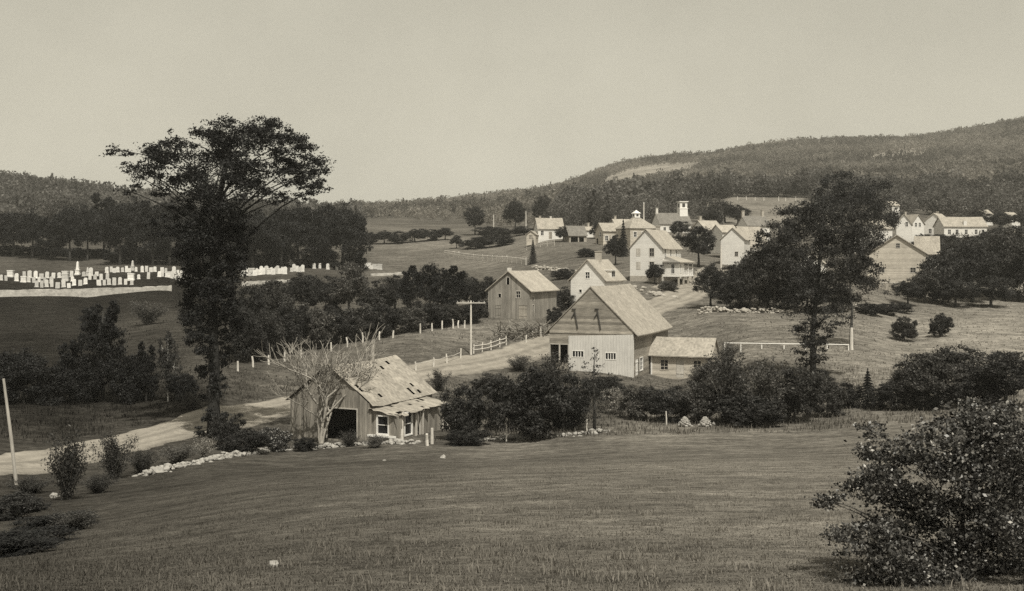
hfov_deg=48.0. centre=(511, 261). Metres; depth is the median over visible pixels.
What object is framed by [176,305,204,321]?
shrub
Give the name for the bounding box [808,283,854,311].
shrub
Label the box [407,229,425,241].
broadleaf tree
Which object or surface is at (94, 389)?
shrub
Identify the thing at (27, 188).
hill woods
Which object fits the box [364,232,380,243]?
shrub
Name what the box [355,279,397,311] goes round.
shrub
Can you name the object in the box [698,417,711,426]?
stone heap
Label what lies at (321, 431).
bare tree
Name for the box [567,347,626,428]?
young tree
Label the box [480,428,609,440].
stone wall
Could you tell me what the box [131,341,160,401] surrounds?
slender tree
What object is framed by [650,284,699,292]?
driveway
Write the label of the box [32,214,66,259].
slender tree
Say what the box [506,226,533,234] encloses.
shrub
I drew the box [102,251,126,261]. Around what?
shrub
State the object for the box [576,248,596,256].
shrub
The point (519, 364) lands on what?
bush
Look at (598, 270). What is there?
cottage
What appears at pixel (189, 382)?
shrub
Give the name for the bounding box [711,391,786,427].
shrub
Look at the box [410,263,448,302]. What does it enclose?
broadleaf tree
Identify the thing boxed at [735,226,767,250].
house
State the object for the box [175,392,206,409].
bush
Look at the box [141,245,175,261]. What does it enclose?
shrub
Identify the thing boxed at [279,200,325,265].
broadleaf tree
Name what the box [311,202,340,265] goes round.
broadleaf tree
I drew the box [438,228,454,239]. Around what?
broadleaf tree
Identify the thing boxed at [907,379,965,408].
bush
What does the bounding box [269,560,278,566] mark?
stone
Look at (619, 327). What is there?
barn
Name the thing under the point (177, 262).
shrub
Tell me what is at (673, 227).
broadleaf tree
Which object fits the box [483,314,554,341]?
brush pile
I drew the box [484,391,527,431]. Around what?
shrub
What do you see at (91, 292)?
cemetery wall
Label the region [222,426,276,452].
shrub
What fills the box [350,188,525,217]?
hill woods
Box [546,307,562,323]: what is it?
shrub
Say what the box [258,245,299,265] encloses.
shrub
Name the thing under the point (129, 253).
shrub
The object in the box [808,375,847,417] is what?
shrub
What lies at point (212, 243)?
elm tree
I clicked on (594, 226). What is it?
broadleaf tree
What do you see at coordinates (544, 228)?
house
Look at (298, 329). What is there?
shrub
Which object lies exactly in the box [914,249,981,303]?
broadleaf tree
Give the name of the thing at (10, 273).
gravestone
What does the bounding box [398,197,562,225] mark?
trees
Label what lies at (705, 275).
broadleaf tree
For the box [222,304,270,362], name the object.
shrub
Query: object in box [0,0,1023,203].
sky
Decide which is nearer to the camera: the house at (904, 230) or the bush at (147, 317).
the bush at (147, 317)
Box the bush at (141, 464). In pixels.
[125,448,161,472]
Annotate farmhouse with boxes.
[628,226,695,286]
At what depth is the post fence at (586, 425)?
80.12 m
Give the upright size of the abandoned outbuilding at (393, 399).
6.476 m
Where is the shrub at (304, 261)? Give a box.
[289,256,318,267]
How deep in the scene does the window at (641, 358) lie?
122.70 m
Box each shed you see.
[525,230,537,244]
[562,226,587,241]
[585,223,593,236]
[648,336,718,378]
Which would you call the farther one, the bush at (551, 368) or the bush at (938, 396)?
the bush at (551, 368)
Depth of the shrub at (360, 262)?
286.89 m
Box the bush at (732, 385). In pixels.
[700,345,753,421]
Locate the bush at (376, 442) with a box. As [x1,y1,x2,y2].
[361,434,389,447]
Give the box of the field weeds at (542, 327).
[0,261,1023,400]
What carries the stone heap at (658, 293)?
on the ground at (396, 257)
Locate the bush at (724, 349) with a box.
[715,340,739,362]
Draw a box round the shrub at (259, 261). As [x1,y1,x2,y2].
[247,256,275,266]
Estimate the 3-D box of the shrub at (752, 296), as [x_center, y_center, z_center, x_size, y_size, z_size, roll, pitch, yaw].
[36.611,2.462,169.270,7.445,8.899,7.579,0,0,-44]
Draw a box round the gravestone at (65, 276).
[61,273,69,280]
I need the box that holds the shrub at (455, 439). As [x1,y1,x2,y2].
[444,429,492,446]
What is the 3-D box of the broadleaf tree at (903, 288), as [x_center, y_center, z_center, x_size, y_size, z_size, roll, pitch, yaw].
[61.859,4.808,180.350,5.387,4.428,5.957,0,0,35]
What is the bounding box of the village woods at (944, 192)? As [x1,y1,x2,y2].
[807,167,1023,216]
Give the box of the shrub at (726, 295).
[705,273,754,309]
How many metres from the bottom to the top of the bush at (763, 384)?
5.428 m
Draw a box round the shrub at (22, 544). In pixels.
[0,526,67,557]
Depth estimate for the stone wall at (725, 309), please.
159.25 m
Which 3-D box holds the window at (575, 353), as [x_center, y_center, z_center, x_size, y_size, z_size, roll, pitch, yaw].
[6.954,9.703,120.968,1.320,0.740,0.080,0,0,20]
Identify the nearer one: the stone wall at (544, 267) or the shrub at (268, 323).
the shrub at (268, 323)
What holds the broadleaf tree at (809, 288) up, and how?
on the ground at (396, 257)
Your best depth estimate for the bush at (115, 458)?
61.76 m
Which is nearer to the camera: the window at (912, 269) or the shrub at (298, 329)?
the shrub at (298, 329)
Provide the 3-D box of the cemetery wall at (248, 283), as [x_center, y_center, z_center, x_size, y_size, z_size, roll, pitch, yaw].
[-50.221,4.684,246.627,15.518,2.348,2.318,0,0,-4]
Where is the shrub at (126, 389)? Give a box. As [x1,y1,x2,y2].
[101,354,158,403]
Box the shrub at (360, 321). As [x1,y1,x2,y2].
[334,300,385,340]
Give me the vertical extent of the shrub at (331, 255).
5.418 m
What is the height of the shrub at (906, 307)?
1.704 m
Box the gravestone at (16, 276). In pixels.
[14,273,18,280]
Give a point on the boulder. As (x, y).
(158, 470)
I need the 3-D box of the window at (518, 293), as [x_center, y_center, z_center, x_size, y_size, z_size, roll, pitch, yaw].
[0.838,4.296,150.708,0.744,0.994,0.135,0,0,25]
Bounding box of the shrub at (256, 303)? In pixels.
[229,284,272,335]
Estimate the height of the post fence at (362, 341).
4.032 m
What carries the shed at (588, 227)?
on the ground at (396, 257)
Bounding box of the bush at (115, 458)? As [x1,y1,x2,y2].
[89,430,139,478]
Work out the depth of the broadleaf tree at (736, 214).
349.29 m
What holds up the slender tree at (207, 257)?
on the ground at (396, 257)
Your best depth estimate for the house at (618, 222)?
290.54 m
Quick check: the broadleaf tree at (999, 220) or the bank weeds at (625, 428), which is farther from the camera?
the broadleaf tree at (999, 220)
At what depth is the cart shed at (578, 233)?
291.50 m
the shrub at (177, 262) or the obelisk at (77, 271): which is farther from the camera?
the shrub at (177, 262)
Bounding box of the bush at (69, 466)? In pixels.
[40,423,93,499]
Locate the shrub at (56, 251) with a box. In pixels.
[44,247,68,255]
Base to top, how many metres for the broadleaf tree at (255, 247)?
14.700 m
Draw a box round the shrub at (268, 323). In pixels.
[248,309,286,355]
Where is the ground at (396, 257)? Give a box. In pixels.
[0,129,1023,590]
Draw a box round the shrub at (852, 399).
[826,381,862,407]
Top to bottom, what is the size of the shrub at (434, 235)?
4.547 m
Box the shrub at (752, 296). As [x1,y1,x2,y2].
[734,248,770,304]
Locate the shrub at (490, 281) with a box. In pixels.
[481,276,495,299]
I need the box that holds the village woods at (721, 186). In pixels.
[651,167,833,200]
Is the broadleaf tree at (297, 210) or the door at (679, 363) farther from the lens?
the broadleaf tree at (297, 210)
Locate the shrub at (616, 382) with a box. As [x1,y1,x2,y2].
[580,375,626,394]
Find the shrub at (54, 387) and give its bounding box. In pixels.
[12,366,81,405]
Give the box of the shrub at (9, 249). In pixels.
[0,245,26,252]
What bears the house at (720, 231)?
on the ground at (396, 257)
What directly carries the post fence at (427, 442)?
on the ground at (396, 257)
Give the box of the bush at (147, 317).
[128,301,168,324]
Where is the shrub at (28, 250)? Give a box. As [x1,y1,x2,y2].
[20,245,44,254]
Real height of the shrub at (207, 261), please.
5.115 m
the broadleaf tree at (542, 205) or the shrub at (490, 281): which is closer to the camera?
the shrub at (490, 281)
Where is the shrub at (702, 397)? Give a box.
[669,380,719,422]
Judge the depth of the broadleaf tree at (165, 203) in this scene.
284.36 m
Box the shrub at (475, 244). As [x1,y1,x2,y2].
[458,237,492,248]
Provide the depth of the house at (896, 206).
390.89 m
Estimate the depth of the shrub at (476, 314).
147.91 m
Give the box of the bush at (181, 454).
[156,442,197,463]
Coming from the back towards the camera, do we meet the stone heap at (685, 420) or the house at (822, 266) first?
the house at (822, 266)
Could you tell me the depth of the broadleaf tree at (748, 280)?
160.38 m
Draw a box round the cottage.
[568,251,626,303]
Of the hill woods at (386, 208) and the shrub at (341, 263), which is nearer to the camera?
the shrub at (341, 263)
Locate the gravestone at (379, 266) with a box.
[377,264,382,269]
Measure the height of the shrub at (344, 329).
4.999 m
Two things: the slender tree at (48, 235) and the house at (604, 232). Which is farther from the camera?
the slender tree at (48, 235)
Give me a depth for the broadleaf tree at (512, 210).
393.85 m
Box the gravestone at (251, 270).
[248,268,254,275]
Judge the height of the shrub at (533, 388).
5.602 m
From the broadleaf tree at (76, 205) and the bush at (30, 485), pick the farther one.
the broadleaf tree at (76, 205)
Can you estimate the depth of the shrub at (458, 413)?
78.83 m
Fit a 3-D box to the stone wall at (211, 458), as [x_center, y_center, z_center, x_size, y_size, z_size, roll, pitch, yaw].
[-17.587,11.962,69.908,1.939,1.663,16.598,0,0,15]
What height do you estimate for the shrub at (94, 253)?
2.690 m
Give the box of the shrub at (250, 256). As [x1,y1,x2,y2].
[241,248,259,265]
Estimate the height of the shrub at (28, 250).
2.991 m
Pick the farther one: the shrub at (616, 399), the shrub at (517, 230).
the shrub at (517, 230)
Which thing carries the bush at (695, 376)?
on the ground at (396, 257)
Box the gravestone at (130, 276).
[127,273,134,280]
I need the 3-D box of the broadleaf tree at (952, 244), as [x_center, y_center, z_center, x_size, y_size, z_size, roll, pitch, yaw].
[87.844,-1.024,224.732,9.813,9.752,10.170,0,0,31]
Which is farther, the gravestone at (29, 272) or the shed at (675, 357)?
the gravestone at (29, 272)
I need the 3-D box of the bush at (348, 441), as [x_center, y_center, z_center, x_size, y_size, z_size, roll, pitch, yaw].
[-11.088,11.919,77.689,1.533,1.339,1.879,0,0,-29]
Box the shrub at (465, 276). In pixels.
[454,273,475,283]
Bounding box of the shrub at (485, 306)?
[475,299,488,316]
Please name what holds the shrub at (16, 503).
on the ground at (396, 257)
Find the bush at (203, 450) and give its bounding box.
[192,436,217,457]
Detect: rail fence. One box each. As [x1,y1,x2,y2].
[473,336,506,353]
[526,241,554,249]
[724,343,848,351]
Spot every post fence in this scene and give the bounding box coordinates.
[237,319,464,370]
[401,428,433,445]
[415,348,461,369]
[506,411,666,441]
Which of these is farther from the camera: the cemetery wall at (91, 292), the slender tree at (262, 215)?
the slender tree at (262, 215)
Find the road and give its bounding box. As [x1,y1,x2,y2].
[0,267,725,474]
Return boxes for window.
[376,415,388,435]
[404,412,412,436]
[516,291,520,297]
[572,350,583,357]
[585,272,589,278]
[605,352,615,359]
[640,356,642,370]
[649,248,654,256]
[660,359,668,370]
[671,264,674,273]
[693,360,701,368]
[910,267,915,272]
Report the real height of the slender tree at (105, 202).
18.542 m
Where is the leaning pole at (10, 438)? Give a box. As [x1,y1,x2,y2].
[2,378,17,484]
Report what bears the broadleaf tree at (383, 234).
on the ground at (396, 257)
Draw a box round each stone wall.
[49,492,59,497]
[131,444,290,476]
[286,438,420,450]
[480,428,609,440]
[531,265,576,271]
[697,304,860,313]
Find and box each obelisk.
[74,261,80,274]
[130,260,134,270]
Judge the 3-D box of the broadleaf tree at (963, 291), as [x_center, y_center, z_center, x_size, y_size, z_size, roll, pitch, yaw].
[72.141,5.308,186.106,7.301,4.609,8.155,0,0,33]
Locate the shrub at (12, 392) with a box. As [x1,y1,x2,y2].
[0,348,30,402]
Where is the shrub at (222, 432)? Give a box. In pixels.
[206,413,246,450]
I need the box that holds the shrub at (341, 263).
[330,261,347,268]
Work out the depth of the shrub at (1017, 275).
197.63 m
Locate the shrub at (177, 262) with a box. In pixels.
[172,245,202,264]
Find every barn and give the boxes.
[485,268,559,319]
[544,284,672,377]
[867,235,927,297]
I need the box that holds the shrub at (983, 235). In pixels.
[973,229,1016,276]
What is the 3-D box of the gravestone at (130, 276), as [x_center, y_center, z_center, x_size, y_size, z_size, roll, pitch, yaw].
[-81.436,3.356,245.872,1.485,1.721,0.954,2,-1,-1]
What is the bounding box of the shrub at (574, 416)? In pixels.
[545,369,592,429]
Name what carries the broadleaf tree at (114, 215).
on the ground at (396, 257)
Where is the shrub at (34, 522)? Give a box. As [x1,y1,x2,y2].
[9,510,101,531]
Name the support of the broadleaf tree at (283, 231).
on the ground at (396, 257)
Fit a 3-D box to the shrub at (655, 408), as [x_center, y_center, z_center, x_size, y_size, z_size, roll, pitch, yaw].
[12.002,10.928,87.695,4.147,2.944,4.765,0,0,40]
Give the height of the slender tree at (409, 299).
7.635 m
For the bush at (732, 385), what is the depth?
84.58 m
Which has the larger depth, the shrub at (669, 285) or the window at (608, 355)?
the shrub at (669, 285)
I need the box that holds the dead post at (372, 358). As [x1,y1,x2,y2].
[371,339,373,359]
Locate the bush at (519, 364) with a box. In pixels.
[505,354,533,370]
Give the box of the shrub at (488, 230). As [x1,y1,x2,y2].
[470,226,510,236]
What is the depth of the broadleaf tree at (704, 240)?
222.67 m
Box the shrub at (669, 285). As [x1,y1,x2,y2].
[657,281,678,290]
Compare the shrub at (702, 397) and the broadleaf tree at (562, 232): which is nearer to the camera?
the shrub at (702, 397)
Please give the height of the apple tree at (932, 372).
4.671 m
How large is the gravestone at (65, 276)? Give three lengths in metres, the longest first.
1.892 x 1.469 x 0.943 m
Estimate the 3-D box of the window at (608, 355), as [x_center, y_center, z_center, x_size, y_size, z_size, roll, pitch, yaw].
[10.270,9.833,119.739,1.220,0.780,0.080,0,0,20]
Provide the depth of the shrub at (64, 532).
26.10 m
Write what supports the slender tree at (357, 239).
on the ground at (396, 257)
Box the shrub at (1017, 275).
[999,258,1023,300]
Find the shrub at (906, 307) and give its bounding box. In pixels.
[889,301,914,311]
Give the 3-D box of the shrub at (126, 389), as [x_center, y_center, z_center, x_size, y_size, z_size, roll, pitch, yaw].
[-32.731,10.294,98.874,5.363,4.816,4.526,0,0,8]
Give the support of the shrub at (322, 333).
on the ground at (396, 257)
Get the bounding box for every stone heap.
[633,285,677,296]
[678,416,692,426]
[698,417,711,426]
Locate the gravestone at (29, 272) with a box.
[27,270,31,277]
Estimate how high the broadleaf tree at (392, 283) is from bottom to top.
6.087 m
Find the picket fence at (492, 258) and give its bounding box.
[444,250,525,263]
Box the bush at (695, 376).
[687,365,704,382]
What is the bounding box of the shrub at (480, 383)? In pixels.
[469,372,507,393]
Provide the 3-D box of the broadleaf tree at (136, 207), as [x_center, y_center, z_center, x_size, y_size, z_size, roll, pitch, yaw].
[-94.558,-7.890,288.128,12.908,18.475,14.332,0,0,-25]
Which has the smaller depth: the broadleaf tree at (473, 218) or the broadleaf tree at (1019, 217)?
the broadleaf tree at (1019, 217)
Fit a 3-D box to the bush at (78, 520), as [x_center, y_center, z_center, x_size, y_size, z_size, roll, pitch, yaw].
[-11.386,6.766,30.036,1.610,0.632,1.453,0,0,31]
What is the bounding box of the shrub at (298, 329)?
[269,305,312,354]
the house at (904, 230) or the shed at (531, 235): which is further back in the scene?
the shed at (531, 235)
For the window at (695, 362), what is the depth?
123.76 m
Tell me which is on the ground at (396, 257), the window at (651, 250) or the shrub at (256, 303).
the shrub at (256, 303)
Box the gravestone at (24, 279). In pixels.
[20,276,26,282]
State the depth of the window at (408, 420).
81.14 m
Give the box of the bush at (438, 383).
[425,369,451,390]
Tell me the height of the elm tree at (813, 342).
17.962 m
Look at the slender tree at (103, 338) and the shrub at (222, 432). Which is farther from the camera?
the slender tree at (103, 338)
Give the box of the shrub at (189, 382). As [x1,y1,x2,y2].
[166,372,199,400]
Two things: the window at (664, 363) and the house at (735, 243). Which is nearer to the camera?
the window at (664, 363)
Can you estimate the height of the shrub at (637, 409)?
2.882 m
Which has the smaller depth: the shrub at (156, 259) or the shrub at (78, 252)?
the shrub at (156, 259)
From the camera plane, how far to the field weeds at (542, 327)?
137.18 m
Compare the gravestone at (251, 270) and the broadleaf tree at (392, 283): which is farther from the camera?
the gravestone at (251, 270)
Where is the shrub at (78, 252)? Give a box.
[64,247,92,257]
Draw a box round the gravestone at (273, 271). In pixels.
[271,268,275,274]
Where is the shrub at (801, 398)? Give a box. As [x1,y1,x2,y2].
[760,365,826,422]
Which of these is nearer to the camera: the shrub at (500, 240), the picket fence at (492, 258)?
the picket fence at (492, 258)
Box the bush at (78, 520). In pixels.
[45,507,100,529]
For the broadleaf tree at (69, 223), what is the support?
on the ground at (396, 257)
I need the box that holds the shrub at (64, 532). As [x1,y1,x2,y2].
[4,525,83,545]
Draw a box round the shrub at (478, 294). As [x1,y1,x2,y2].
[462,279,487,304]
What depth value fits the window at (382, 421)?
79.65 m
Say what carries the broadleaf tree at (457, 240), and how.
on the ground at (396, 257)
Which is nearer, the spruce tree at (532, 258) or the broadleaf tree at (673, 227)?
the spruce tree at (532, 258)
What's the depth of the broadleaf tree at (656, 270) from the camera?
185.71 m
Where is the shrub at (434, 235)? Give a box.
[419,228,443,240]
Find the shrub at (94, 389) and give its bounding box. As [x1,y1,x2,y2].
[61,364,107,401]
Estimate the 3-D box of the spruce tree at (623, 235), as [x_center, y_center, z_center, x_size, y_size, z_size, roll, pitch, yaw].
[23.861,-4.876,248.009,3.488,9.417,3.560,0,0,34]
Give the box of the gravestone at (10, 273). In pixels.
[7,270,14,276]
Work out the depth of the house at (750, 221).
270.16 m
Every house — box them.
[533,216,563,242]
[594,223,616,244]
[610,216,628,226]
[615,210,655,246]
[690,216,719,245]
[710,225,734,253]
[719,227,751,264]
[735,210,769,239]
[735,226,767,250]
[800,255,826,271]
[863,219,893,245]
[883,201,899,214]
[895,211,912,242]
[907,214,925,241]
[924,211,944,234]
[932,217,987,237]
[978,210,992,224]
[1002,212,1019,227]
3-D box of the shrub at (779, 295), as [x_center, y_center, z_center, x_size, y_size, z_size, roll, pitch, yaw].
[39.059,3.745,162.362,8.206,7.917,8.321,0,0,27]
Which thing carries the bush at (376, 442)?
on the ground at (396, 257)
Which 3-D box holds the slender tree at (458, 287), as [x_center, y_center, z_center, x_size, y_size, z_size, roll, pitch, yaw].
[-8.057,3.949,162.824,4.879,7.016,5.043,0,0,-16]
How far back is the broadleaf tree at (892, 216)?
299.33 m
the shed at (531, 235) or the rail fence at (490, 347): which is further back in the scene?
the shed at (531, 235)
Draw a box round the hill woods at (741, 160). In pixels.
[498,116,1023,207]
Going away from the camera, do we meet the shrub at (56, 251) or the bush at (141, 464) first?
the bush at (141, 464)
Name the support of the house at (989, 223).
on the ground at (396, 257)
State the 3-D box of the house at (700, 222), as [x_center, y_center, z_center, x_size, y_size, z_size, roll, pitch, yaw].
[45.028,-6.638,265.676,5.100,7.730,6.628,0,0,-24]
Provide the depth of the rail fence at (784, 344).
122.05 m
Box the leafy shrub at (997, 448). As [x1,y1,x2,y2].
[804,394,1023,588]
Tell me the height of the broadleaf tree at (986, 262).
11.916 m
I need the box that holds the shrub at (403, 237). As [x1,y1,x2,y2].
[385,231,414,243]
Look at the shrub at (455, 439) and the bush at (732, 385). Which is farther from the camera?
the bush at (732, 385)
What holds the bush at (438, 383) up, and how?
on the ground at (396, 257)
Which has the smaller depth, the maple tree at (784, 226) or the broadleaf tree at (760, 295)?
the broadleaf tree at (760, 295)
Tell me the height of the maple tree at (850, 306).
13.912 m
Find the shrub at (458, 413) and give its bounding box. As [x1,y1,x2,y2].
[436,382,497,441]
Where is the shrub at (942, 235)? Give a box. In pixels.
[923,234,958,241]
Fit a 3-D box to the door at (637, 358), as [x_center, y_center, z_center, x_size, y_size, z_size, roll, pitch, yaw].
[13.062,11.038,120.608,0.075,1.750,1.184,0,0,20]
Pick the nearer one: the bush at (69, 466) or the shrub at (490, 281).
the bush at (69, 466)
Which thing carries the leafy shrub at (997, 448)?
on the ground at (396, 257)
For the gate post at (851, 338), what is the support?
on the ground at (396, 257)
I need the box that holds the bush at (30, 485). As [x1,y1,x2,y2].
[0,473,55,492]
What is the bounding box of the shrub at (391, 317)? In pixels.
[363,303,410,337]
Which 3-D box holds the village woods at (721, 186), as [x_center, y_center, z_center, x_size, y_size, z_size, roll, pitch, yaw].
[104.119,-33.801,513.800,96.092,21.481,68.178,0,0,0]
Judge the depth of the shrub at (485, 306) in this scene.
152.87 m
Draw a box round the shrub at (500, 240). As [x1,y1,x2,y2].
[478,235,515,245]
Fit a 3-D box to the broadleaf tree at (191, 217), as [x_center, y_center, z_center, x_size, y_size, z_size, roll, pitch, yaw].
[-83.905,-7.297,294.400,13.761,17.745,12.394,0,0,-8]
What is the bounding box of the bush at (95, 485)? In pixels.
[77,473,122,493]
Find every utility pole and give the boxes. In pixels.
[456,301,484,354]
[720,245,721,269]
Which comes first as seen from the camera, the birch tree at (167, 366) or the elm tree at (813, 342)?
the birch tree at (167, 366)
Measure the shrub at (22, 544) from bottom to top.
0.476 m
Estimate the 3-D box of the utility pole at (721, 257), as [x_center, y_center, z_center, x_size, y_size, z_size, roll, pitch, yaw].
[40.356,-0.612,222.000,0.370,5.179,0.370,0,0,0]
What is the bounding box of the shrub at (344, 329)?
[316,305,358,343]
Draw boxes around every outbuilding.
[286,355,449,440]
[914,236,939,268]
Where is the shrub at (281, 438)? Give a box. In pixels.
[257,426,292,451]
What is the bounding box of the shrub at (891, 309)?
[870,303,903,315]
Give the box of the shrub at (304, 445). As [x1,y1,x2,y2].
[293,436,320,451]
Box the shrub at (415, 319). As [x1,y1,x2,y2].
[385,306,429,331]
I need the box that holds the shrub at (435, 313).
[409,301,454,327]
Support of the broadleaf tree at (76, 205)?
on the ground at (396, 257)
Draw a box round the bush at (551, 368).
[530,352,575,383]
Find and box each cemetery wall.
[0,285,171,296]
[242,278,306,285]
[370,272,402,275]
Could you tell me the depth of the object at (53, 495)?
52.47 m
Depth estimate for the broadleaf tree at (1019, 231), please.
233.01 m
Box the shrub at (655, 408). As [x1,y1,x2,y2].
[638,384,689,422]
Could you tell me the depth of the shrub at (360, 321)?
136.50 m
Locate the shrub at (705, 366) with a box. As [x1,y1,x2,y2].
[697,357,731,382]
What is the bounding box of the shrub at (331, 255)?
[300,247,339,265]
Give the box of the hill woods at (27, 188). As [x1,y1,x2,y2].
[0,169,364,223]
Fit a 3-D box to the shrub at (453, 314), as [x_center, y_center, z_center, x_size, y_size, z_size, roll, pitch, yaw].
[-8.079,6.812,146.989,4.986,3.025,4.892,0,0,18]
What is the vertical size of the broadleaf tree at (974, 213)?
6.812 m
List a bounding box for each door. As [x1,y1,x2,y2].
[314,408,325,437]
[496,305,500,317]
[519,305,526,318]
[636,358,637,374]
[676,360,683,377]
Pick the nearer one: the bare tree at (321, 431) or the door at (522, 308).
the bare tree at (321, 431)
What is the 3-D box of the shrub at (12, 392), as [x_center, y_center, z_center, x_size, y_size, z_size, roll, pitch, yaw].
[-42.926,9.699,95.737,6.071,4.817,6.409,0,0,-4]
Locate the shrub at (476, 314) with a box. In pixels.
[457,303,485,322]
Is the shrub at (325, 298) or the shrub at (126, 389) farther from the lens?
the shrub at (325, 298)
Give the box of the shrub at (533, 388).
[480,365,573,439]
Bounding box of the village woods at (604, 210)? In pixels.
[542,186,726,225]
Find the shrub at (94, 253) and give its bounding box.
[86,248,111,257]
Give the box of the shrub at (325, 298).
[303,275,346,310]
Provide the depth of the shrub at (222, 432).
75.41 m
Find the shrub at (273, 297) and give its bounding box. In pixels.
[247,278,298,318]
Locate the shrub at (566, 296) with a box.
[557,286,575,309]
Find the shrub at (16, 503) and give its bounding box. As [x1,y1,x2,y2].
[0,490,57,520]
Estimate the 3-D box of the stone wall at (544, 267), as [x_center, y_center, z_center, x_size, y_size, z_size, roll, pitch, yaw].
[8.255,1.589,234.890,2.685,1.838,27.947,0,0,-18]
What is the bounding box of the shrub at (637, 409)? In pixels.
[614,384,661,419]
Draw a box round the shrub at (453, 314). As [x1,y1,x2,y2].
[436,303,466,324]
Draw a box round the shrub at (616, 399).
[600,386,625,413]
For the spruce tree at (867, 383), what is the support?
on the ground at (396, 257)
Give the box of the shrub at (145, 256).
[128,250,157,261]
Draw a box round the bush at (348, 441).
[336,429,360,446]
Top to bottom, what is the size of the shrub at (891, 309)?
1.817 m
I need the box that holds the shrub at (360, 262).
[343,253,370,269]
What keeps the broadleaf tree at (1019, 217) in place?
on the ground at (396, 257)
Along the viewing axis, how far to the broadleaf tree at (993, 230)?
267.62 m
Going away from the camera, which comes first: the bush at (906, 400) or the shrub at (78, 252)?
the bush at (906, 400)
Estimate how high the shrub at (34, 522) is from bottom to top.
0.509 m
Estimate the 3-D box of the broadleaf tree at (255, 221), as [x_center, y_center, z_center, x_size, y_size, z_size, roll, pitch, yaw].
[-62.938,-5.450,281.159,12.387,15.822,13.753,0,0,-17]
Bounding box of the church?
[651,201,691,232]
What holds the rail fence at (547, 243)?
on the ground at (396, 257)
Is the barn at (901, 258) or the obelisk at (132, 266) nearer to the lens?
the barn at (901, 258)
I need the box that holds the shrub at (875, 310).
[854,302,886,314]
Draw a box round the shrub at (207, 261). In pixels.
[190,253,219,262]
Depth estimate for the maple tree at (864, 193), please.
204.99 m
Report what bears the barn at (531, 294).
on the ground at (396, 257)
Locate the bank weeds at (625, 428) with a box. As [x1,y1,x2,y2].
[0,363,1023,445]
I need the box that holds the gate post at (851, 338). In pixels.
[850,328,852,349]
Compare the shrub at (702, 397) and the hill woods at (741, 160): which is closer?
the shrub at (702, 397)
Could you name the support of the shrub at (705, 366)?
on the ground at (396, 257)
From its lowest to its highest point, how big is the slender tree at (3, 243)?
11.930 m
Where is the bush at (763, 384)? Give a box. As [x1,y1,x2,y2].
[731,356,795,422]
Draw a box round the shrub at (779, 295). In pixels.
[758,274,809,309]
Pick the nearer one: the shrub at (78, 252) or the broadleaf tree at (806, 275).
the broadleaf tree at (806, 275)
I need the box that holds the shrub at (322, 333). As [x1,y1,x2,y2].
[293,302,337,348]
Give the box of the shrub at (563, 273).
[551,268,575,278]
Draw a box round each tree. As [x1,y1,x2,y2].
[0,211,26,255]
[0,213,11,246]
[0,345,50,402]
[9,207,50,257]
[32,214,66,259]
[41,198,70,220]
[42,205,89,260]
[53,340,85,400]
[62,201,89,218]
[75,202,103,259]
[77,304,108,356]
[78,299,129,399]
[88,192,118,257]
[89,201,139,264]
[99,113,336,436]
[109,193,149,263]
[128,200,174,264]
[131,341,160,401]
[134,199,194,265]
[156,331,184,401]
[180,202,211,263]
[190,209,212,263]
[223,217,259,262]
[231,209,277,267]
[253,323,387,443]
[254,209,280,259]
[258,206,307,267]
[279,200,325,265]
[281,271,327,316]
[294,207,330,267]
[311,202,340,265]
[318,200,367,260]
[327,261,369,315]
[338,214,373,263]
[373,230,396,243]
[378,274,406,308]
[396,265,422,310]
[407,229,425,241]
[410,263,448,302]
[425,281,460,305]
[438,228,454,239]
[442,265,471,303]
[449,235,463,248]
[462,206,485,234]
[501,198,529,226]
[528,240,537,265]
[532,194,552,217]
[554,226,567,241]
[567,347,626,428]
[589,222,598,234]
[602,234,628,264]
[620,217,629,256]
[645,264,665,283]
[669,221,689,232]
[672,225,717,266]
[691,262,728,306]
[700,206,723,221]
[705,201,735,222]
[719,261,745,277]
[723,204,750,221]
[726,259,771,309]
[740,237,805,311]
[746,189,885,381]
[754,200,817,257]
[754,277,784,309]
[759,247,817,312]
[784,269,828,311]
[789,170,906,269]
[821,221,892,347]
[852,368,877,409]
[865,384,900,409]
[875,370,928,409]
[882,212,900,229]
[885,352,965,409]
[889,278,925,303]
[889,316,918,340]
[906,344,997,403]
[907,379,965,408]
[909,268,946,303]
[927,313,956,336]
[935,281,980,306]
[940,232,983,256]
[940,242,948,254]
[944,235,1000,302]
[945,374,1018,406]
[965,208,986,222]
[966,275,1017,307]
[966,349,1023,403]
[978,225,1023,300]
[980,212,1013,228]
[985,225,1004,238]
[1006,225,1023,252]
[1010,212,1023,225]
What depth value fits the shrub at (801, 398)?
83.89 m
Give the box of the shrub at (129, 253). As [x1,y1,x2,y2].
[112,244,147,260]

